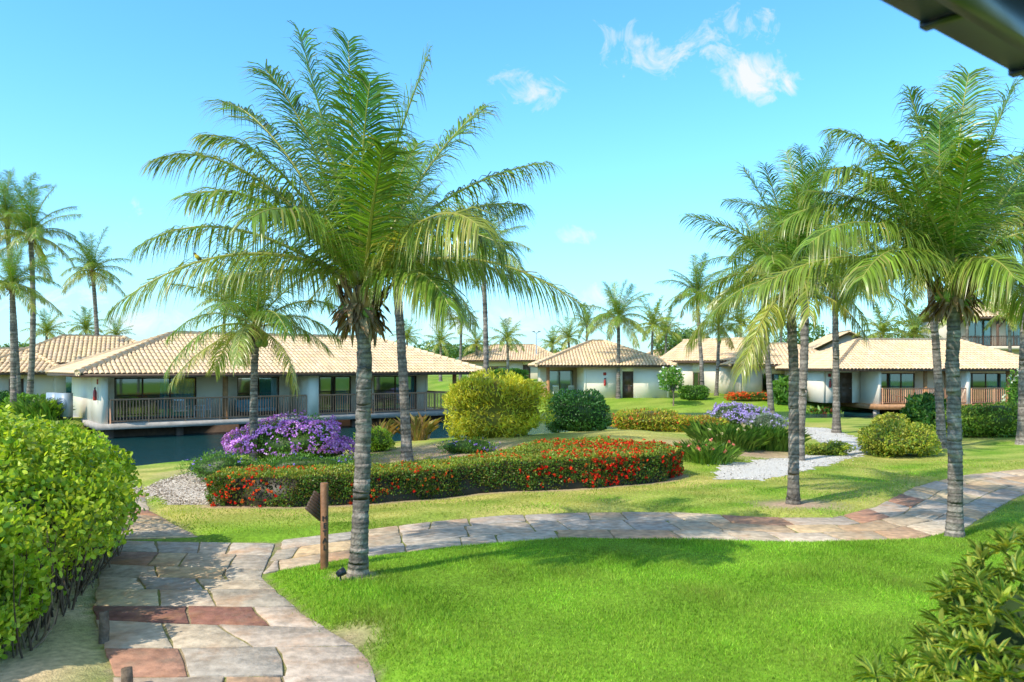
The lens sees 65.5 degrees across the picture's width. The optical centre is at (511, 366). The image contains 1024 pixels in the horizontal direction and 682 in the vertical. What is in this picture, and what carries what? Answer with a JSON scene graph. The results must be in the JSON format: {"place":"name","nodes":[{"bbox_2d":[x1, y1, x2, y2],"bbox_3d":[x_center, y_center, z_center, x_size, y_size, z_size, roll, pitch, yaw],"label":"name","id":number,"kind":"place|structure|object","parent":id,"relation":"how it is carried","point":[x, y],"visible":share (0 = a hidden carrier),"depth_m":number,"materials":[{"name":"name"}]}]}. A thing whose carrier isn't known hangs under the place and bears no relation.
{"place":"outdoors","nodes":[
{"label":"outdoors","id":0,"kind":"place"},
{"bbox_2d":[99,410,901,465],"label":"water","id":1,"kind":"structure","parent":0,"point":[151,449],"depth_m":34.00,"materials":[{"name":"teal liquid"}]},
{"bbox_2d":[0,375,1023,681],"bbox_3d":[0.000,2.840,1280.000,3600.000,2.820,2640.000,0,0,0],"label":"ground","id":2,"kind":"structure","parent":0,"point":[68,649],"depth_m":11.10,"materials":[{"name":"green plant"}]},
{"bbox_2d":[3,392,45,403],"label":"green hedge","id":3,"kind":"object","parent":2,"relation":"on","point":[23,396],"visible":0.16,"depth_m":46.54,"materials":[{"name":"green plant"}]},
{"bbox_2d":[0,167,52,393],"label":"coconut palm","id":4,"kind":"object","parent":2,"relation":"on","point":[4,205],"visible":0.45,"depth_m":52.09,"materials":[{"name":"green plant"}]},
{"bbox_2d":[0,240,64,415],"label":"coconut palm","id":5,"kind":"object","parent":2,"relation":"on","point":[14,285],"visible":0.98,"depth_m":45.07,"materials":[{"name":"green plant"}]},
{"bbox_2d":[0,347,65,395],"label":"bungalow","id":6,"kind":"object","parent":2,"relation":"on","point":[44,383],"visible":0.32,"depth_m":53.79,"materials":[{"name":"paint"}]},
{"bbox_2d":[0,397,74,420],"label":"hedge","id":7,"kind":"object","parent":2,"relation":"on","point":[40,408],"visible":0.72,"depth_m":36.54,"materials":[{"name":"green plant"}]},
{"bbox_2d":[0,180,84,394],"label":"coconut palm","id":8,"kind":"object","parent":2,"relation":"on","point":[29,224],"visible":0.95,"depth_m":49.89,"materials":[{"name":"green plant"}]},
{"bbox_2d":[20,308,70,344],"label":"distant palm","id":9,"kind":"object","parent":2,"relation":"on","point":[46,330],"visible":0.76,"depth_m":74.84,"materials":[{"name":"green plant"}]},
{"bbox_2d":[56,393,72,419],"bbox_3d":[-20.911,1.853,37.190,0.700,1.250,0.341,0,0,15],"label":"air conditioner","id":10,"kind":"object","parent":2,"relation":"on","point":[65,400],"visible":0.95,"depth_m":37.05,"materials":[{"name":"grey metal"}]},
{"bbox_2d":[0,334,135,392],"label":"bungalow","id":11,"kind":"object","parent":2,"relation":"on","point":[63,349],"visible":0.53,"depth_m":57.63,"materials":[{"name":"tile"}]},
{"bbox_2d":[0,402,148,658],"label":"clipped hedge","id":12,"kind":"object","parent":2,"relation":"on","point":[61,485],"visible":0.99,"depth_m":9.74,"materials":[{"name":"green plant"}]},
{"bbox_2d":[66,305,105,334],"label":"distant palm","id":13,"kind":"object","parent":2,"relation":"on","point":[85,323],"visible":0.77,"depth_m":77.76,"materials":[{"name":"green plant"}]},
{"bbox_2d":[57,226,132,335],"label":"coconut palm","id":14,"kind":"object","parent":2,"relation":"on","point":[91,264],"visible":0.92,"depth_m":60.00,"materials":[{"name":"green plant"}]},
{"bbox_2d":[98,610,109,643],"bbox_3d":[-4.428,2.879,8.645,0.115,0.446,0.112,0,0,0],"label":"wooden stake","id":15,"kind":"object","parent":2,"relation":"on","point":[104,628],"visible":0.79,"depth_m":8.60,"materials":[{"name":"grey wood"}]},
{"bbox_2d":[99,317,135,334],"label":"distant palm","id":16,"kind":"object","parent":2,"relation":"on","point":[115,331],"visible":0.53,"depth_m":84.76,"materials":[{"name":"green plant"}]},
{"bbox_2d":[121,666,132,681],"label":"wooden stake","id":17,"kind":"object","parent":2,"relation":"on","point":[126,674],"visible":1,"depth_m":7.36,"materials":[{"name":"brown wood"}]},
{"bbox_2d":[136,472,214,504],"bbox_3d":[-7.725,2.881,19.300,3.150,0.274,5.400,0,0,0],"label":"gravel bed","id":18,"kind":"object","parent":2,"relation":"on","point":[184,489],"visible":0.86,"depth_m":18.76,"materials":[{"name":"white gravel"}]},
{"bbox_2d":[192,268,248,331],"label":"distant palm","id":19,"kind":"object","parent":2,"relation":"on","point":[204,304],"visible":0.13,"depth_m":61.64,"materials":[{"name":"green plant"}]},
{"bbox_2d":[176,448,265,481],"bbox_3d":[-7.341,2.493,20.252,2.316,0.884,1.689,0,0,-23],"label":"green shrub","id":20,"kind":"object","parent":2,"relation":"on","point":[204,466],"visible":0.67,"depth_m":19.84,"materials":[{"name":"green plant"}]},
{"bbox_2d":[163,231,342,464],"bbox_3d":[-7.184,-0.393,21.876,5.041,6.525,5.142,0,0,0],"label":"coconut palm","id":21,"kind":"object","parent":2,"relation":"on","point":[254,334],"visible":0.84,"depth_m":21.71,"materials":[{"name":"green plant"}]},
{"bbox_2d":[45,330,482,438],"bbox_3d":[-12.640,1.275,43.600,21.406,6.250,9.618,0,0,-37],"label":"waterside bungalow","id":22,"kind":"object","parent":2,"relation":"on","point":[134,398],"visible":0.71,"depth_m":40.21,"materials":[{"name":"tile"}]},
{"bbox_2d":[114,377,195,419],"bbox_3d":[-17.145,1.505,38.365,3.700,1.970,0.200,0,0,-37],"label":"window","id":23,"kind":"structure","parent":22,"relation":"in","point":[185,387],"depth_m":38.87,"materials":[{"name":"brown wood"}]},
{"bbox_2d":[194,398,212,417],"bbox_3d":[-14.922,2.010,38.562,0.665,0.980,0.640,0,0,11],"label":"veranda chair","id":24,"kind":"object","parent":22,"relation":"on","point":[204,407],"visible":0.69,"depth_m":38.40,"materials":[{"name":"brown plastic"}]},
{"bbox_2d":[235,399,275,415],"bbox_3d":[-12.826,2.025,39.860,1.800,0.750,0.850,0,0,-37],"label":"veranda sofa","id":25,"kind":"object","parent":22,"relation":"on","point":[270,410],"visible":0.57,"depth_m":39.77,"materials":[{"name":"grey fabric"}]},
{"bbox_2d":[237,377,278,415],"bbox_3d":[-13.194,1.505,41.341,2.200,1.970,0.200,0,0,-37],"label":"window","id":26,"kind":"structure","parent":22,"relation":"in","point":[268,385],"depth_m":41.74,"materials":[{"name":"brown wood"}]},
{"bbox_2d":[319,376,350,412],"bbox_3d":[-9.798,1.505,43.902,1.900,1.970,0.200,0,0,-37],"label":"window","id":27,"kind":"structure","parent":22,"relation":"in","point":[340,382],"depth_m":44.19,"materials":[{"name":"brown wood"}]},
{"bbox_2d":[374,376,416,409],"bbox_3d":[-6.805,1.505,46.155,2.800,1.970,0.200,0,0,-37],"label":"window","id":28,"kind":"structure","parent":22,"relation":"in","point":[396,378],"depth_m":46.74,"materials":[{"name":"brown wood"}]},
{"bbox_2d":[221,409,354,462],"bbox_3d":[-6.264,2.003,22.525,4.015,1.552,2.607,0,0,0],"label":"flowering bush","id":29,"kind":"object","parent":2,"relation":"on","point":[303,434],"visible":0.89,"depth_m":21.88,"materials":[{"name":"purple plant"}]},
{"bbox_2d":[250,450,354,469],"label":"green shrub","id":30,"kind":"object","parent":2,"relation":"on","point":[302,460],"visible":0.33,"depth_m":19.70,"materials":[{"name":"green plant"}]},
{"bbox_2d":[305,482,328,569],"bbox_3d":[-2.737,2.340,11.460,0.209,1.340,0.466,0,0,30],"label":"sign post","id":31,"kind":"object","parent":2,"relation":"on","point":[316,507],"visible":0.99,"depth_m":11.42,"materials":[{"name":"brown wood"}]},
{"bbox_2d":[103,20,595,578],"bbox_3d":[-2.227,-1.018,11.175,6.730,8.047,5.256,0,0,0],"label":"coconut palm","id":32,"kind":"object","parent":2,"relation":"on","point":[363,252],"visible":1,"depth_m":10.65,"materials":[{"name":"green plant"}]},
{"bbox_2d":[353,426,396,452],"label":"bright shrub","id":33,"kind":"object","parent":2,"relation":"on","point":[381,439],"visible":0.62,"depth_m":25.20,"materials":[{"name":"green plant"}]},
{"bbox_2d":[355,418,400,436],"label":"spiky plant","id":34,"kind":"object","parent":2,"relation":"on","point":[391,429],"visible":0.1,"depth_m":28.48,"materials":[{"name":"yellow plant"}]},
{"bbox_2d":[293,144,482,461],"bbox_3d":[-3.532,-1.843,23.403,5.500,9.448,5.720,0,0,24],"label":"coconut palm","id":35,"kind":"object","parent":2,"relation":"on","point":[406,451],"visible":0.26,"depth_m":22.97,"materials":[{"name":"green plant"}]},
{"bbox_2d":[389,318,422,348],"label":"distant palm","id":36,"kind":"object","parent":2,"relation":"on","point":[408,333],"visible":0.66,"depth_m":89.77,"materials":[{"name":"green plant"}]},
{"bbox_2d":[388,410,442,440],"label":"spiky plant","id":37,"kind":"object","parent":2,"relation":"on","point":[419,425],"visible":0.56,"depth_m":28.56,"materials":[{"name":"yellow plant"}]},
{"bbox_2d":[413,341,465,359],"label":"leafy tree","id":38,"kind":"object","parent":2,"relation":"on","point":[452,353],"visible":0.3,"depth_m":110.34,"materials":[{"name":"green plant"}]},
{"bbox_2d":[421,321,459,380],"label":"distant palm","id":39,"kind":"object","parent":2,"relation":"on","point":[441,339],"visible":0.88,"depth_m":84.74,"materials":[{"name":"green plant"}]},
{"bbox_2d":[204,435,684,507],"bbox_3d":[-1.041,2.462,19.380,12.079,1.045,3.686,0,0,-30],"label":"flower hedge","id":40,"kind":"object","parent":2,"relation":"on","point":[557,463],"visible":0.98,"depth_m":18.35,"materials":[{"name":"green plant"}]},
{"bbox_2d":[443,300,482,379],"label":"distant palm","id":41,"kind":"object","parent":2,"relation":"on","point":[460,327],"visible":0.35,"depth_m":79.87,"materials":[{"name":"green plant"}]},
{"bbox_2d":[432,436,498,453],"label":"green shrub","id":42,"kind":"object","parent":2,"relation":"on","point":[468,446],"visible":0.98,"depth_m":24.16,"materials":[{"name":"green plant"}]},
{"bbox_2d":[463,326,490,356],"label":"distant palm","id":43,"kind":"object","parent":2,"relation":"on","point":[477,344],"visible":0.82,"depth_m":94.80,"materials":[{"name":"green plant"}]},
{"bbox_2d":[440,191,534,377],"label":"coconut palm","id":44,"kind":"object","parent":2,"relation":"on","point":[485,338],"visible":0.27,"depth_m":44.86,"materials":[{"name":"green plant"}]},
{"bbox_2d":[442,367,556,439],"bbox_3d":[-0.495,1.267,28.104,4.168,2.561,3.238,0,0,0],"label":"yellow bush","id":45,"kind":"object","parent":2,"relation":"on","point":[505,406],"visible":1,"depth_m":27.02,"materials":[{"name":"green plant"}]},
{"bbox_2d":[458,344,553,378],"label":"bungalow","id":46,"kind":"object","parent":2,"relation":"on","point":[520,359],"visible":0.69,"depth_m":94.56,"materials":[{"name":"tile"}]},
{"bbox_2d":[488,316,526,374],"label":"distant palm","id":47,"kind":"object","parent":2,"relation":"on","point":[506,337],"visible":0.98,"depth_m":83.87,"materials":[{"name":"green plant"}]},
{"bbox_2d":[490,368,528,379],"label":"green hedge","id":48,"kind":"object","parent":2,"relation":"on","point":[524,373],"visible":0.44,"depth_m":85.18,"materials":[{"name":"green plant"}]},
{"bbox_2d":[538,326,565,352],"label":"distant palm","id":49,"kind":"object","parent":2,"relation":"on","point":[551,342],"visible":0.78,"depth_m":104.59,"materials":[{"name":"green plant"}]},
{"bbox_2d":[550,316,585,349],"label":"distant palm","id":50,"kind":"object","parent":2,"relation":"on","point":[568,336],"visible":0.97,"depth_m":94.66,"materials":[{"name":"green plant"}]},
{"bbox_2d":[545,388,614,432],"bbox_3d":[2.601,1.691,31.081,2.697,1.805,2.556,0,0,0],"label":"dark bush","id":51,"kind":"object","parent":2,"relation":"on","point":[580,411],"visible":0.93,"depth_m":30.21,"materials":[{"name":"green plant"}]},
{"bbox_2d":[569,302,604,340],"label":"distant palm","id":52,"kind":"object","parent":2,"relation":"on","point":[582,321],"visible":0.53,"depth_m":99.76,"materials":[{"name":"green plant"}]},
{"bbox_2d":[528,339,677,397],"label":"square house","id":53,"kind":"structure","parent":2,"relation":"on","point":[585,365],"depth_m":60.42,"materials":[{"name":"paint"}]},
{"bbox_2d":[622,371,632,397],"bbox_3d":[8.787,1.400,60.431,0.810,2.100,0.056,0,0,-2],"label":"door","id":54,"kind":"structure","parent":53,"relation":"in","point":[627,376],"depth_m":60.40,"materials":[{"name":"brown wood"}]},
{"bbox_2d":[578,279,653,398],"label":"coconut palm","id":55,"kind":"object","parent":2,"relation":"on","point":[619,311],"visible":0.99,"depth_m":59.45,"materials":[{"name":"green plant"}]},
{"bbox_2d":[610,407,696,431],"bbox_3d":[6.227,2.375,35.521,4.055,1.154,2.030,0,0,0],"label":"croton hedge","id":56,"kind":"object","parent":2,"relation":"on","point":[665,419],"visible":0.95,"depth_m":34.95,"materials":[{"name":"yellow plant"}]},
{"bbox_2d":[628,296,680,354],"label":"distant palm","id":57,"kind":"object","parent":2,"relation":"on","point":[652,324],"visible":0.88,"depth_m":84.71,"materials":[{"name":"green plant"}]},
{"bbox_2d":[647,310,687,353],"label":"distant palm","id":58,"kind":"object","parent":2,"relation":"on","point":[657,339],"visible":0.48,"depth_m":91.85,"materials":[{"name":"green plant"}]},
{"bbox_2d":[657,365,684,405],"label":"flowering tree","id":59,"kind":"object","parent":2,"relation":"on","point":[671,380],"visible":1,"depth_m":56.54,"materials":[{"name":"green plant"}]},
{"bbox_2d":[650,327,710,355],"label":"leafy tree","id":60,"kind":"object","parent":2,"relation":"on","point":[671,344],"visible":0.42,"depth_m":96.84,"materials":[{"name":"green plant"}]},
{"bbox_2d":[657,252,729,398],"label":"coconut palm","id":61,"kind":"object","parent":2,"relation":"on","point":[696,286],"visible":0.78,"depth_m":59.89,"materials":[{"name":"green plant"}]},
{"bbox_2d":[677,385,709,399],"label":"green hedge","id":62,"kind":"object","parent":2,"relation":"on","point":[694,391],"visible":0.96,"depth_m":58.94,"materials":[{"name":"green plant"}]},
{"bbox_2d":[684,414,729,427],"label":"croton hedge","id":63,"kind":"object","parent":2,"relation":"on","point":[704,419],"visible":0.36,"depth_m":35.91,"materials":[{"name":"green plant"}]},
{"bbox_2d":[669,438,745,464],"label":"lily clump","id":64,"kind":"object","parent":2,"relation":"on","point":[704,452],"visible":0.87,"depth_m":23.23,"materials":[{"name":"green plant"}]},
{"bbox_2d":[660,337,766,393],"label":"gable house","id":65,"kind":"structure","parent":2,"relation":"on","point":[688,364],"depth_m":68.96,"materials":[{"name":"tile"}]},
{"bbox_2d":[688,298,754,395],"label":"coconut palm","id":66,"kind":"object","parent":2,"relation":"on","point":[723,333],"visible":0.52,"depth_m":63.77,"materials":[{"name":"green plant"}]},
{"bbox_2d":[704,401,769,425],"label":"lavender bush","id":67,"kind":"object","parent":2,"relation":"on","point":[734,413],"visible":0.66,"depth_m":37.95,"materials":[{"name":"purple plant"}]},
{"bbox_2d":[721,298,761,336],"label":"distant palm","id":68,"kind":"object","parent":2,"relation":"on","point":[741,322],"visible":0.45,"depth_m":81.61,"materials":[{"name":"green plant"}]},
{"bbox_2d":[724,391,766,400],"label":"red hedge","id":69,"kind":"object","parent":2,"relation":"on","point":[747,396],"visible":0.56,"depth_m":58.47,"materials":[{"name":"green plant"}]},
{"bbox_2d":[694,198,828,413],"bbox_3d":[13.973,-3.068,43.973,7.654,12.245,7.322,0,0,0],"label":"coconut palm","id":70,"kind":"object","parent":2,"relation":"on","point":[769,385],"visible":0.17,"depth_m":43.80,"materials":[{"name":"green plant"}]},
{"bbox_2d":[742,411,788,427],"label":"lavender bush","id":71,"kind":"object","parent":2,"relation":"on","point":[769,418],"visible":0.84,"depth_m":36.16,"materials":[{"name":"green plant"}]},
{"bbox_2d":[719,342,818,392],"bbox_3d":[22.156,0.205,66.000,9.730,4.490,9.193,0,0,6],"label":"bungalow","id":72,"kind":"object","parent":2,"relation":"on","point":[779,355],"visible":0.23,"depth_m":62.77,"materials":[{"name":"paint"}]},
{"bbox_2d":[772,373,788,404],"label":"garden plant","id":73,"kind":"object","parent":2,"relation":"on","point":[780,386],"visible":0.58,"depth_m":56.99,"materials":[{"name":"green plant"}]},
{"bbox_2d":[758,294,809,342],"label":"distant palm","id":74,"kind":"object","parent":2,"relation":"on","point":[798,333],"visible":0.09,"depth_m":79.89,"materials":[{"name":"green plant"}]},
{"bbox_2d":[708,427,866,480],"bbox_3d":[10.065,3.078,29.500,10.050,1.320,18.600,0,0,0],"label":"gravel bed","id":75,"kind":"object","parent":2,"relation":"on","point":[761,470],"visible":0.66,"depth_m":23.66,"materials":[{"name":"white gravel"}]},
{"bbox_2d":[679,155,920,504],"bbox_3d":[6.127,-0.752,17.100,4.668,7.576,4.822,0,0,45],"label":"coconut palm","id":76,"kind":"object","parent":2,"relation":"on","point":[780,259],"visible":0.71,"depth_m":16.80,"materials":[{"name":"green plant"}]},
{"bbox_2d":[773,321,829,343],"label":"leafy tree","id":77,"kind":"object","parent":2,"relation":"on","point":[820,334],"visible":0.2,"depth_m":98.57,"materials":[{"name":"green plant"}]},
{"bbox_2d":[709,139,898,460],"bbox_3d":[9.227,-2.149,25.052,5.557,10.309,5.369,0,0,0],"label":"coconut palm","id":78,"kind":"object","parent":2,"relation":"on","point":[804,357],"visible":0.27,"depth_m":24.69,"materials":[{"name":"green plant"}]},
{"bbox_2d":[806,406,843,413],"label":"garden plant","id":79,"kind":"object","parent":2,"relation":"on","point":[823,410],"visible":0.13,"depth_m":53.32,"materials":[{"name":"green plant"}]},
{"bbox_2d":[805,439,855,455],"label":"shrub","id":80,"kind":"object","parent":2,"relation":"on","point":[831,448],"visible":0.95,"depth_m":25.94,"materials":[{"name":"green plant"}]},
{"bbox_2d":[809,330,863,350],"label":"gable house","id":81,"kind":"structure","parent":2,"relation":"on","point":[823,343],"depth_m":79.82,"materials":[{"name":"tile"}]},
{"bbox_2d":[779,218,908,432],"bbox_3d":[14.348,-2.034,34.705,5.543,10.096,5.476,0,0,0],"label":"coconut palm","id":82,"kind":"object","parent":2,"relation":"on","point":[836,423],"visible":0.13,"depth_m":34.85,"materials":[{"name":"green plant"}]},
{"bbox_2d":[737,63,1023,537],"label":"coconut palm","id":83,"kind":"object","parent":2,"relation":"on","point":[942,250],"visible":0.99,"depth_m":13.36,"materials":[{"name":"green plant"}]},
{"bbox_2d":[852,302,915,337],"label":"distant palm","id":84,"kind":"object","parent":2,"relation":"on","point":[882,328],"visible":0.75,"depth_m":77.53,"materials":[{"name":"green plant"}]},
{"bbox_2d":[869,412,914,425],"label":"round bush","id":85,"kind":"object","parent":2,"relation":"on","point":[883,418],"visible":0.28,"depth_m":32.78,"materials":[{"name":"green plant"}]},
{"bbox_2d":[775,338,1018,413],"bbox_3d":[28.577,1.180,57.500,15.828,6.540,9.795,0,0,-4],"label":"balcony bungalow","id":86,"kind":"object","parent":2,"relation":"on","point":[889,369],"visible":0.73,"depth_m":55.24,"materials":[{"name":"tile"}]},
{"bbox_2d":[840,372,851,402],"bbox_3d":[23.167,1.450,55.251,0.860,2.100,0.121,0,0,-4],"label":"door","id":87,"kind":"structure","parent":86,"relation":"in","point":[845,377],"depth_m":55.27,"materials":[{"name":"brown wood"}]},
{"bbox_2d":[881,373,914,401],"bbox_3d":[26.157,1.460,55.557,3.900,2.020,0.200,0,0,-4],"label":"window","id":88,"kind":"structure","parent":86,"relation":"in","point":[896,380],"depth_m":55.67,"materials":[{"name":"brown wood"}]},
{"bbox_2d":[970,373,1012,401],"bbox_3d":[33.290,1.460,56.056,4.000,2.020,0.200,0,0,-4],"label":"window","id":89,"kind":"structure","parent":86,"relation":"in","point":[994,380],"depth_m":56.15,"materials":[{"name":"brown wood"}]},
{"bbox_2d":[856,417,942,457],"bbox_3d":[12.818,2.351,26.382,2.895,1.289,2.496,0,0,0],"label":"round bush","id":90,"kind":"object","parent":2,"relation":"on","point":[889,439],"visible":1,"depth_m":25.80,"materials":[{"name":"green plant"}]},
{"bbox_2d":[887,304,945,337],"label":"distant palm","id":91,"kind":"object","parent":2,"relation":"on","point":[914,328],"visible":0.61,"depth_m":79.59,"materials":[{"name":"green plant"}]},
{"bbox_2d":[899,391,946,430],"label":"leafy shrub","id":92,"kind":"object","parent":2,"relation":"on","point":[919,408],"visible":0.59,"depth_m":36.65,"materials":[{"name":"green plant"}]},
{"bbox_2d":[846,175,1019,448],"bbox_3d":[15.152,-1.973,28.725,5.834,10.008,5.762,0,0,0],"label":"coconut palm","id":93,"kind":"object","parent":2,"relation":"on","point":[940,420],"visible":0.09,"depth_m":28.50,"materials":[{"name":"green plant"}]},
{"bbox_2d":[850,524,1023,681],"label":"variegated bush","id":94,"kind":"object","parent":2,"relation":"on","point":[983,641],"visible":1,"depth_m":4.78,"materials":[{"name":"green plant"}]},
{"bbox_2d":[915,301,1020,354],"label":"two storey lodge","id":95,"kind":"structure","parent":2,"relation":"on","point":[995,335],"depth_m":85.09,"materials":[{"name":"paint"}]},
{"bbox_2d":[975,319,990,345],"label":"window","id":96,"kind":"structure","parent":95,"relation":"in","point":[987,332],"depth_m":85.20,"materials":[{"name":"blue glass"}]},
{"bbox_2d":[938,288,1002,340],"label":"distant palm","id":97,"kind":"object","parent":2,"relation":"on","point":[966,327],"visible":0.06,"depth_m":71.56,"materials":[{"name":"green plant"}]},
{"bbox_2d":[931,401,1017,437],"bbox_3d":[20.219,2.210,33.447,4.780,1.607,2.387,0,0,0],"label":"green hedge","id":98,"kind":"object","parent":2,"relation":"on","point":[991,419],"visible":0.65,"depth_m":32.80,"materials":[{"name":"green plant"}]},
{"bbox_2d":[969,144,1023,444],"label":"coconut palm","id":99,"kind":"object","parent":2,"relation":"on","point":[1019,439],"visible":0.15,"depth_m":30.01,"materials":[{"name":"green plant"}]},
{"bbox_2d":[977,286,1019,352],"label":"distant palm","id":100,"kind":"object","parent":2,"relation":"on","point":[990,323],"visible":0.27,"depth_m":73.87,"materials":[{"name":"green plant"}]},
{"bbox_2d":[1000,368,1018,407],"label":"white flower shrub","id":101,"kind":"object","parent":2,"relation":"on","point":[1012,389],"visible":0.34,"depth_m":36.03,"materials":[{"name":"green plant"}]},
{"bbox_2d":[0,0,1023,359],"label":"sky","id":102,"kind":"structure","parent":0,"point":[648,111],"materials":[{"name":"blue"}]},
{"bbox_2d":[93,469,1023,681],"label":"stone path","id":103,"kind":"structure","parent":0,"point":[140,644],"depth_m":12.00,"materials":[{"name":"beige stone"}]},
{"bbox_2d":[677,419,781,451],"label":"ornamental grass","id":104,"kind":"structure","parent":0,"point":[740,437],"depth_m":26.66,"materials":[{"name":"green plant"}]},
{"bbox_2d":[729,422,811,451],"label":"ornamental grass","id":105,"kind":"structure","parent":0,"point":[780,443],"depth_m":27.26,"materials":[{"name":"green plant"}]},
{"bbox_2d":[881,0,1023,77],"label":"roof eave","id":106,"kind":"object","parent":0,"point":[992,30],"visible":1,"depth_m":2.83,"materials":[{"name":"black metal"}]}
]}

